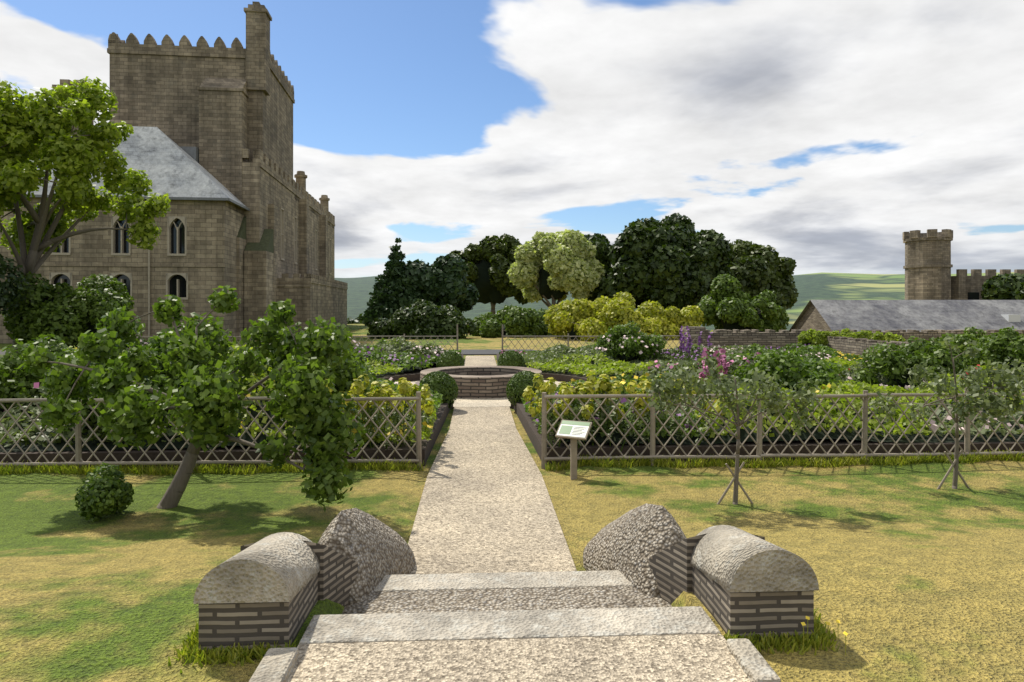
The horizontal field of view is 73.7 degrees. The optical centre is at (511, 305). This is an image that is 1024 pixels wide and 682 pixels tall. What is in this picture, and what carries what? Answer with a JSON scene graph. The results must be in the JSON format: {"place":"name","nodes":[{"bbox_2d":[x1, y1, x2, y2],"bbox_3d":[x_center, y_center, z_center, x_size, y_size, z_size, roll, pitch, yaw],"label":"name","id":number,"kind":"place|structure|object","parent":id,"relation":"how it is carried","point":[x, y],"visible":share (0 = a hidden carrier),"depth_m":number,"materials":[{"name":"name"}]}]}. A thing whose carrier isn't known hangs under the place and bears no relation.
{"place":"outdoors","nodes":[
{"label":"outdoors","id":0,"kind":"place"},
{"bbox_2d":[0,197,243,342],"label":"building wall","id":1,"kind":"structure","parent":0,"point":[208,263],"depth_m":36.68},
{"bbox_2d":[49,215,187,335],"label":"abbey house frames","id":2,"kind":"structure","parent":1,"relation":"in","point":[171,220],"depth_m":36.49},
{"bbox_2d":[26,125,244,205],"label":"roof","id":3,"kind":"structure","parent":1,"relation":"on","point":[167,163],"depth_m":37.49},
{"bbox_2d":[27,146,249,210],"bbox_3d":[-24.143,-7.465,38.352,17.686,3.670,6.472,0,0,-3],"label":"roof eave","id":4,"kind":"object","parent":1,"relation":"attached to","point":[193,152],"visible":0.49,"depth_m":36.93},
{"bbox_2d":[240,540,357,606],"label":"stone wall","id":5,"kind":"structure","parent":0,"point":[337,573],"depth_m":3.96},
{"bbox_2d":[277,273,347,334],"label":"stone wall","id":6,"kind":"structure","parent":0,"point":[312,296],"depth_m":45.53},
{"bbox_2d":[330,382,429,452],"bbox_3d":[-1.725,1.454,8.915,1.368,0.862,1.136,0,0,-3],"label":"euphorbia","id":7,"kind":"object","parent":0,"point":[397,428],"depth_m":8.82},
{"bbox_2d":[325,373,434,414],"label":"euphorbia heads","id":8,"kind":"object","parent":7,"relation":"attached to","point":[407,391],"visible":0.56,"depth_m":8.82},
{"bbox_2d":[365,379,430,414],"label":"euphorbia heads","id":9,"kind":"object","parent":7,"relation":"attached to","point":[425,391],"visible":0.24,"depth_m":9.62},
{"bbox_2d":[368,398,431,427],"bbox_3d":[-1.653,1.548,9.831,1.039,0.674,0.905,0,0,-3],"label":"euphorbia","id":10,"kind":"object","parent":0,"point":[402,415],"depth_m":9.63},
{"bbox_2d":[408,406,576,573],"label":"path","id":11,"kind":"structure","parent":0,"point":[485,505],"depth_m":6.69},
{"bbox_2d":[0,272,1023,681],"bbox_3d":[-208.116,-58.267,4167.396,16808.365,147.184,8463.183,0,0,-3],"label":"ground","id":12,"kind":"structure","parent":0,"point":[918,574],"depth_m":5.55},
{"bbox_2d":[0,254,29,314],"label":"shrub","id":13,"kind":"object","parent":12,"relation":"on","point":[7,286],"visible":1,"depth_m":23.77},
{"bbox_2d":[1,271,134,348],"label":"shrub","id":14,"kind":"object","parent":12,"relation":"on","point":[94,297],"depth_m":25.24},
{"bbox_2d":[26,297,104,348],"bbox_3d":[-17.092,0.800,26.776,3.264,2.341,2.911,0,0,-3],"label":"shrub","id":15,"kind":"object","parent":14,"relation":"attached to","point":[91,327],"visible":0.02,"depth_m":25.78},
{"bbox_2d":[0,76,170,356],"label":"tree","id":16,"kind":"object","parent":12,"relation":"on","point":[31,128],"depth_m":24.95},
{"bbox_2d":[74,462,134,521],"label":"shrub leaves","id":17,"kind":"object","parent":12,"relation":"on","point":[105,494],"visible":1,"depth_m":6.25,"materials":[{"name":"green plant"}]},
{"bbox_2d":[17,285,366,511],"bbox_3d":[-3.151,0.995,6.904,3.442,2.411,1.869,0,0,-3],"label":"apple tree","id":18,"kind":"object","parent":12,"relation":"on","point":[206,399],"depth_m":6.57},
{"bbox_2d":[107,1,294,201],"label":"abbey tower","id":19,"kind":"structure","parent":12,"relation":"on","point":[220,105],"depth_m":41.46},
{"bbox_2d":[0,392,421,472],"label":"trellis","id":20,"kind":"object","parent":12,"relation":"on","point":[77,456],"visible":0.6,"depth_m":8.25,"materials":[{"name":"brown wood"}]},
{"bbox_2d":[0,373,432,446],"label":"border","id":21,"kind":"object","parent":12,"relation":"on","point":[33,430],"depth_m":9.26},
{"bbox_2d":[0,403,452,467],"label":"bed","id":22,"kind":"object","parent":12,"relation":"on","point":[442,412],"visible":0.12,"depth_m":8.49,"materials":[{"name":"soil"}]},
{"bbox_2d":[0,333,77,410],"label":"shrub leaves","id":23,"kind":"object","parent":22,"relation":"on","point":[20,381],"visible":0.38,"depth_m":10.19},
{"bbox_2d":[54,327,183,425],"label":"shrub leaves","id":24,"kind":"object","parent":22,"relation":"on","point":[163,377],"visible":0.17,"depth_m":9.09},
{"bbox_2d":[0,365,423,451],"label":"border","id":25,"kind":"object","parent":22,"relation":"on","point":[110,445],"visible":0.07,"depth_m":8.68,"materials":[{"name":"green"}]},
{"bbox_2d":[0,382,50,420],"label":"shrub","id":26,"kind":"object","parent":25,"relation":"on","point":[32,392],"visible":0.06,"depth_m":9.89,"materials":[{"name":"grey plant"}]},
{"bbox_2d":[15,384,178,447],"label":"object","id":27,"kind":"object","parent":25,"relation":"on","point":[48,434],"visible":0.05,"depth_m":8.60,"materials":[{"name":"green plant"}]},
{"bbox_2d":[228,322,376,405],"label":"shrub leaves","id":28,"kind":"object","parent":22,"relation":"on","point":[347,371],"visible":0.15,"depth_m":9.67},
{"bbox_2d":[419,371,458,407],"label":"box ball leaves","id":29,"kind":"object","parent":22,"relation":"on","point":[443,383],"visible":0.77,"depth_m":12.71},
{"bbox_2d":[67,337,402,375],"bbox_3d":[-8.286,1.398,20.736,10.612,0.818,8.959,0,0,-3],"label":"border","id":30,"kind":"object","parent":12,"relation":"on","point":[380,368],"depth_m":17.75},
{"bbox_2d":[34,378,442,411],"bbox_3d":[-7.162,1.287,11.922,11.939,1.008,6.086,0,0,-3],"label":"border","id":31,"kind":"object","parent":12,"relation":"on","point":[437,397],"depth_m":11.54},
{"bbox_2d":[199,573,317,652],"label":"low stone wall","id":32,"kind":"structure","parent":12,"relation":"on","point":[224,625],"depth_m":3.24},
{"bbox_2d":[193,532,319,603],"bbox_3d":[-1.290,1.353,3.570,0.444,0.314,0.720,0,0,-3],"label":"wall coping","id":33,"kind":"object","parent":32,"relation":"on","point":[281,567],"visible":0.92,"depth_m":3.22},
{"bbox_2d":[242,149,334,309],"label":"church wall","id":34,"kind":"structure","parent":12,"relation":"on","point":[270,188],"depth_m":48.39,"materials":[{"name":"stone"}]},
{"bbox_2d":[237,216,273,339],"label":"abbey buttresses","id":35,"kind":"structure","parent":34,"relation":"attached to","point":[255,276],"depth_m":40.18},
{"bbox_2d":[281,208,331,274],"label":"windows","id":36,"kind":"structure","parent":34,"relation":"in","point":[295,237],"depth_m":51.93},
{"bbox_2d":[140,324,457,349],"bbox_3d":[-8.138,1.415,25.614,12.230,1.371,0.095,0,0,-3],"label":"trellis","id":37,"kind":"object","parent":12,"relation":"on","point":[403,336],"visible":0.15,"depth_m":25.81,"materials":[{"name":"brown wood"}]},
{"bbox_2d":[172,345,436,444],"bbox_3d":[-7.174,1.299,11.675,11.969,0.991,6.637,0,0,-3],"label":"shrub","id":38,"kind":"object","parent":12,"relation":"on","point":[426,432],"depth_m":8.98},
{"bbox_2d":[0,349,664,354],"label":"drive","id":39,"kind":"structure","parent":12,"relation":"on","point":[483,351],"depth_m":29.38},
{"bbox_2d":[318,508,414,603],"bbox_3d":[-1.047,1.670,4.793,0.512,0.700,1.540,0,0,7],"label":"step hump","id":40,"kind":"object","parent":12,"relation":"on","point":[377,550],"visible":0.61,"depth_m":4.41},
{"bbox_2d":[362,237,419,326],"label":"conifer","id":41,"kind":"object","parent":12,"relation":"on","point":[385,301],"visible":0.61,"depth_m":56.30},
{"bbox_2d":[376,354,462,381],"bbox_3d":[-7.242,1.935,20.699,11.439,0.230,9.131,0,0,-3],"label":"bed","id":42,"kind":"object","parent":12,"relation":"on","point":[413,375],"visible":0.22,"depth_m":17.92,"materials":[{"name":"soil"}]},
{"bbox_2d":[119,345,435,376],"bbox_3d":[-7.625,1.655,20.745,11.880,0.730,8.800,0,0,-3],"label":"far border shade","id":43,"kind":"object","parent":42,"relation":"on","point":[401,371],"visible":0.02,"depth_m":18.38,"materials":[{"name":"black"}]},
{"bbox_2d":[11,335,439,355],"bbox_3d":[-7.921,1.390,20.413,11.377,0.848,8.174,0,0,-3],"label":"border","id":44,"kind":"object","parent":43,"relation":"on","point":[396,348],"depth_m":23.60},
{"bbox_2d":[129,335,447,369],"bbox_3d":[-7.667,1.412,21.329,11.972,0.763,7.920,0,0,-3],"label":"border","id":45,"kind":"object","parent":43,"relation":"on","point":[407,366],"depth_m":18.39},
{"bbox_2d":[237,345,460,356],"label":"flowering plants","id":46,"kind":"object","parent":43,"relation":"on","point":[422,351],"visible":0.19,"depth_m":21.80,"materials":[{"name":"green plant"}]},
{"bbox_2d":[109,338,460,365],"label":"flowering plants","id":47,"kind":"object","parent":42,"relation":"on","point":[376,353],"visible":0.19,"depth_m":19.01,"materials":[{"name":"green plant"}]},
{"bbox_2d":[367,299,477,339],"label":"green shrub","id":48,"kind":"object","parent":12,"relation":"on","point":[421,317],"visible":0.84,"depth_m":40.52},
{"bbox_2d":[404,253,479,312],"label":"tree","id":49,"kind":"object","parent":12,"relation":"on","point":[443,279],"visible":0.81,"depth_m":57.21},
{"bbox_2d":[436,350,463,367],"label":"box ball leaves","id":50,"kind":"object","parent":12,"relation":"on","point":[448,358],"visible":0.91,"depth_m":18.58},
{"bbox_2d":[464,356,496,365],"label":"path","id":51,"kind":"structure","parent":12,"relation":"on","point":[480,361],"depth_m":24.16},
{"bbox_2d":[408,380,566,406],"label":"pool paving","id":52,"kind":"structure","parent":12,"relation":"on","point":[481,402],"depth_m":13.96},
{"bbox_2d":[420,366,541,397],"bbox_3d":[-0.718,1.770,15.984,2.840,0.460,2.840,0,0,-3],"label":"pool basin","id":53,"kind":"object","parent":52,"relation":"on","point":[481,386],"visible":0.66,"depth_m":14.67,"materials":[{"name":"stone"}]},
{"bbox_2d":[449,233,527,313],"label":"tree","id":54,"kind":"object","parent":12,"relation":"on","point":[496,252],"depth_m":74.13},
{"bbox_2d":[474,260,512,303],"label":"tree","id":55,"kind":"object","parent":54,"relation":"attached to","point":[488,291],"visible":0.52,"depth_m":74.68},
{"bbox_2d":[168,608,839,672],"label":"grass tufts","id":56,"kind":"object","parent":12,"relation":"on","point":[229,654],"depth_m":3.26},
{"bbox_2d":[497,350,524,366],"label":"box ball leaves","id":57,"kind":"object","parent":12,"relation":"on","point":[514,358],"visible":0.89,"depth_m":18.67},
{"bbox_2d":[0,448,1023,475],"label":"grass tufts","id":58,"kind":"object","parent":12,"relation":"on","point":[395,466],"depth_m":8.42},
{"bbox_2d":[472,304,558,337],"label":"green shrub","id":59,"kind":"object","parent":12,"relation":"on","point":[516,320],"depth_m":42.42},
{"bbox_2d":[287,570,750,681],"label":"garden steps","id":60,"kind":"structure","parent":12,"relation":"on","point":[591,626],"depth_m":3.31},
{"bbox_2d":[249,638,780,681],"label":"landing edge stones","id":61,"kind":"object","parent":60,"relation":"on","point":[276,664],"visible":0.84,"depth_m":2.97,"materials":[{"name":"stone"}]},
{"bbox_2d":[506,370,540,405],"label":"box ball leaves","id":62,"kind":"object","parent":12,"relation":"on","point":[519,383],"visible":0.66,"depth_m":12.78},
{"bbox_2d":[497,354,587,382],"bbox_3d":[5.303,1.935,21.326,11.439,0.230,9.131,0,0,-3],"label":"bed","id":63,"kind":"object","parent":12,"relation":"on","point":[563,377],"visible":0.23,"depth_m":17.84,"materials":[{"name":"soil"}]},
{"bbox_2d":[501,344,757,363],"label":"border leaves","id":64,"kind":"object","parent":63,"relation":"on","point":[547,354],"visible":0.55,"depth_m":23.29,"materials":[{"name":"green plant"}]},
{"bbox_2d":[597,349,738,374],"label":"border leaves","id":65,"kind":"object","parent":63,"relation":"on","point":[663,363],"visible":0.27,"depth_m":18.20,"materials":[{"name":"green plant"}]},
{"bbox_2d":[525,349,840,377],"bbox_3d":[5.679,1.805,21.410,11.880,0.430,8.800,0,0,-3],"label":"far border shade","id":66,"kind":"object","parent":63,"relation":"on","point":[567,372],"visible":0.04,"depth_m":18.02,"materials":[{"name":"black"}]},
{"bbox_2d":[520,343,867,361],"bbox_3d":[5.536,1.604,23.109,11.576,0.474,4.575,0,0,10],"label":"border","id":67,"kind":"object","parent":63,"relation":"on","point":[821,348],"depth_m":23.29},
{"bbox_2d":[597,343,872,373],"bbox_3d":[7.313,1.605,21.548,8.703,0.465,9.020,0,0,-3],"label":"border","id":68,"kind":"object","parent":63,"relation":"on","point":[838,367],"depth_m":22.88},
{"bbox_2d":[499,347,971,373],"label":"border leaves","id":69,"kind":"object","parent":63,"relation":"on","point":[680,353],"visible":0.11,"depth_m":22.30,"materials":[{"name":"green plant"}]},
{"bbox_2d":[738,350,866,361],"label":"border leaves","id":70,"kind":"object","parent":63,"relation":"on","point":[848,356],"visible":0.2,"depth_m":20.88,"materials":[{"name":"green plant"}]},
{"bbox_2d":[507,229,604,309],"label":"cream tree","id":71,"kind":"object","parent":12,"relation":"on","point":[575,269],"depth_m":55.32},
{"bbox_2d":[538,267,567,299],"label":"cream tree","id":72,"kind":"object","parent":71,"relation":"attached to","point":[546,291],"visible":0.52,"depth_m":56.51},
{"bbox_2d":[555,420,591,479],"bbox_3d":[0.719,1.730,7.946,0.380,0.739,0.219,0,0,27],"label":"path sign","id":73,"kind":"object","parent":12,"relation":"on","point":[572,431],"visible":0.96,"depth_m":7.92,"materials":[{"name":"grey wood"}]},
{"bbox_2d":[502,324,698,350],"bbox_3d":[3.407,1.415,26.193,7.630,1.371,0.098,0,0,-3],"label":"trellis","id":74,"kind":"object","parent":12,"relation":"on","point":[568,336],"visible":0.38,"depth_m":26.10,"materials":[{"name":"brown wood"}]},
{"bbox_2d":[543,291,679,340],"bbox_3d":[5.847,0.916,40.163,8.024,3.491,5.704,0,0,-3],"label":"gold shrub","id":75,"kind":"object","parent":12,"relation":"on","point":[602,314],"depth_m":39.06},
{"bbox_2d":[594,321,666,359],"bbox_3d":[3.571,1.076,20.713,2.139,1.233,1.861,0,0,-3],"label":"shrub rose","id":76,"kind":"object","parent":12,"relation":"on","point":[631,347],"depth_m":20.43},
{"bbox_2d":[583,503,685,596],"bbox_3d":[0.904,1.670,4.890,0.512,0.700,1.540,0,0,-13],"label":"step hump","id":77,"kind":"object","parent":12,"relation":"on","point":[628,544],"visible":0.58,"depth_m":4.54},
{"bbox_2d":[584,213,732,310],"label":"tree","id":78,"kind":"object","parent":12,"relation":"on","point":[676,260],"depth_m":55.56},
{"bbox_2d":[636,300,712,339],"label":"gold shrub","id":79,"kind":"object","parent":12,"relation":"on","point":[690,316],"depth_m":40.46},
{"bbox_2d":[643,356,823,504],"bbox_3d":[2.247,1.330,6.833,1.859,1.643,0.850,0,0,-3],"label":"young tree","id":80,"kind":"object","parent":12,"relation":"on","point":[802,392],"depth_m":6.83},
{"bbox_2d":[717,462,752,503],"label":"young tree stakes","id":81,"kind":"object","parent":12,"relation":"on","point":[729,486],"visible":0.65,"depth_m":6.87,"materials":[{"name":"brown wood"}]},
{"bbox_2d":[685,239,798,309],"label":"tree","id":82,"kind":"object","parent":12,"relation":"on","point":[755,269],"visible":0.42,"depth_m":61.52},
{"bbox_2d":[697,274,788,331],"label":"green tree","id":83,"kind":"object","parent":12,"relation":"on","point":[727,299],"depth_m":43.90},
{"bbox_2d":[721,308,763,331],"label":"shrub","id":84,"kind":"object","parent":83,"relation":"attached to","point":[728,326],"visible":0.12,"depth_m":43.93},
{"bbox_2d":[692,565,813,639],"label":"stone wall","id":85,"kind":"structure","parent":12,"relation":"on","point":[778,612],"depth_m":3.37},
{"bbox_2d":[690,525,818,591],"bbox_3d":[1.267,1.353,3.698,0.444,0.314,0.720,0,0,-3],"label":"wall coping","id":86,"kind":"object","parent":85,"relation":"on","point":[731,558],"visible":0.92,"depth_m":3.35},
{"bbox_2d":[511,398,1023,464],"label":"bed","id":87,"kind":"object","parent":12,"relation":"on","point":[529,426],"visible":0.12,"depth_m":8.88,"materials":[{"name":"soil"}]},
{"bbox_2d":[523,384,594,414],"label":"euphorbia heads","id":88,"kind":"object","parent":87,"relation":"on","point":[528,392],"visible":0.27,"depth_m":9.80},
{"bbox_2d":[534,383,639,451],"bbox_3d":[0.946,1.445,9.019,1.378,0.879,1.048,0,0,-3],"label":"euphorbia","id":89,"kind":"object","parent":87,"relation":"on","point":[604,406],"depth_m":8.80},
{"bbox_2d":[529,370,644,419],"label":"euphorbia heads","id":90,"kind":"object","parent":89,"relation":"attached to","point":[564,389],"visible":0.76,"depth_m":8.85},
{"bbox_2d":[526,371,692,430],"bbox_3d":[5.363,1.431,12.222,10.402,0.706,6.471,0,0,-3],"label":"border","id":91,"kind":"object","parent":87,"relation":"on","point":[627,378],"depth_m":11.78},
{"bbox_2d":[609,392,722,445],"bbox_3d":[1.953,1.477,9.141,1.410,0.816,1.060,0,0,-3],"label":"euphorbia","id":92,"kind":"object","parent":87,"relation":"on","point":[645,418],"depth_m":8.88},
{"bbox_2d":[608,375,727,418],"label":"euphorbia heads","id":93,"kind":"object","parent":92,"relation":"attached to","point":[646,382],"visible":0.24,"depth_m":8.93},
{"bbox_2d":[698,348,728,381],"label":"pink flowers","id":94,"kind":"object","parent":87,"relation":"on","point":[722,360],"depth_m":12.38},
{"bbox_2d":[610,356,848,382],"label":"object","id":95,"kind":"object","parent":87,"relation":"on","point":[733,367],"visible":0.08,"depth_m":14.58,"materials":[{"name":"green plant"}]},
{"bbox_2d":[520,376,977,437],"bbox_3d":[6.128,1.438,12.343,11.977,0.731,6.634,0,0,-3],"label":"shrub","id":96,"kind":"object","parent":87,"relation":"on","point":[663,431],"visible":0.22,"depth_m":9.07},
{"bbox_2d":[734,350,840,392],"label":"shrub leaves","id":97,"kind":"object","parent":87,"relation":"on","point":[788,370],"visible":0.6,"depth_m":11.29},
{"bbox_2d":[555,374,1023,444],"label":"border","id":98,"kind":"object","parent":87,"relation":"on","point":[787,435],"visible":0.09,"depth_m":9.10,"materials":[{"name":"green"}]},
{"bbox_2d":[571,369,1023,417],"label":"border","id":99,"kind":"object","parent":87,"relation":"on","point":[724,379],"depth_m":10.96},
{"bbox_2d":[693,364,1023,438],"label":"shrub","id":100,"kind":"object","parent":87,"relation":"on","point":[846,387],"depth_m":9.48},
{"bbox_2d":[853,336,967,385],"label":"shrub leaves","id":101,"kind":"object","parent":87,"relation":"on","point":[885,360],"visible":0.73,"depth_m":13.22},
{"bbox_2d":[838,361,1023,437],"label":"border","id":102,"kind":"object","parent":87,"relation":"on","point":[1002,429],"depth_m":9.60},
{"bbox_2d":[541,387,1023,468],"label":"trellis","id":103,"kind":"object","parent":12,"relation":"on","point":[865,395],"visible":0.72,"depth_m":8.60,"materials":[{"name":"brown wood"}]},
{"bbox_2d":[801,616,847,654],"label":"flowers","id":104,"kind":"object","parent":12,"relation":"on","point":[828,637],"depth_m":3.24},
{"bbox_2d":[828,328,867,337],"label":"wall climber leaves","id":105,"kind":"object","parent":12,"relation":"on","point":[848,333],"visible":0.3,"depth_m":25.54,"materials":[{"name":"green plant"}]},
{"bbox_2d":[683,327,1023,347],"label":"garden wall","id":106,"kind":"structure","parent":12,"relation":"on","point":[767,338],"depth_m":27.11,"materials":[{"name":"stone"}]},
{"bbox_2d":[864,330,905,341],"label":"wall climber leaves","id":107,"kind":"object","parent":12,"relation":"on","point":[888,336],"visible":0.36,"depth_m":25.48,"materials":[{"name":"green plant"}]},
{"bbox_2d":[826,336,984,369],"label":"garden wall","id":108,"kind":"structure","parent":12,"relation":"on","point":[851,345],"depth_m":23.76,"materials":[{"name":"stone"}]},
{"bbox_2d":[927,326,987,362],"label":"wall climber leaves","id":109,"kind":"object","parent":108,"relation":"attached to","point":[971,335],"visible":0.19,"depth_m":17.68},
{"bbox_2d":[789,300,1023,331],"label":"barn","id":110,"kind":"structure","parent":12,"relation":"on","point":[857,315],"depth_m":49.62,"materials":[{"name":"stone"}]},
{"bbox_2d":[868,335,1023,488],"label":"young tree","id":111,"kind":"object","parent":12,"relation":"on","point":[1012,383],"depth_m":7.17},
{"bbox_2d":[937,450,969,488],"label":"young tree stakes","id":112,"kind":"object","parent":12,"relation":"on","point":[949,470],"visible":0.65,"depth_m":7.45,"materials":[{"name":"brown wood"}]},
{"bbox_2d":[902,229,1023,299],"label":"tower","id":113,"kind":"structure","parent":12,"relation":"on","point":[927,267],"depth_m":74.00,"materials":[{"name":"stone"}]},
{"bbox_2d":[962,326,1023,368],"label":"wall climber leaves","id":114,"kind":"object","parent":12,"relation":"on","point":[1003,344],"visible":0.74,"depth_m":15.77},
{"bbox_2d":[980,273,1023,299],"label":"tree","id":115,"kind":"object","parent":12,"relation":"on","point":[1005,286],"visible":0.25,"depth_m":68.35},
{"bbox_2d":[0,0,1023,277],"label":"sky","id":116,"kind":"structure","parent":0,"point":[820,133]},
{"bbox_2d":[525,344,862,376],"bbox_3d":[5.964,1.585,21.275,11.388,0.529,8.602,0,0,-3],"label":"border","id":117,"kind":"object","parent":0,"point":[610,367],"depth_m":18.34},
{"bbox_2d":[679,326,712,361],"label":"purple flowers","id":118,"kind":"object","parent":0,"point":[683,346],"depth_m":20.73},
{"bbox_2d":[649,534,764,603],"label":"stone wall","id":119,"kind":"structure","parent":0,"point":[671,568],"depth_m":4.07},
{"bbox_2d":[795,329,830,346],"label":"wall climber leaves","id":120,"kind":"object","parent":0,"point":[815,337],"visible":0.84,"depth_m":25.49,"materials":[{"name":"green plant"}]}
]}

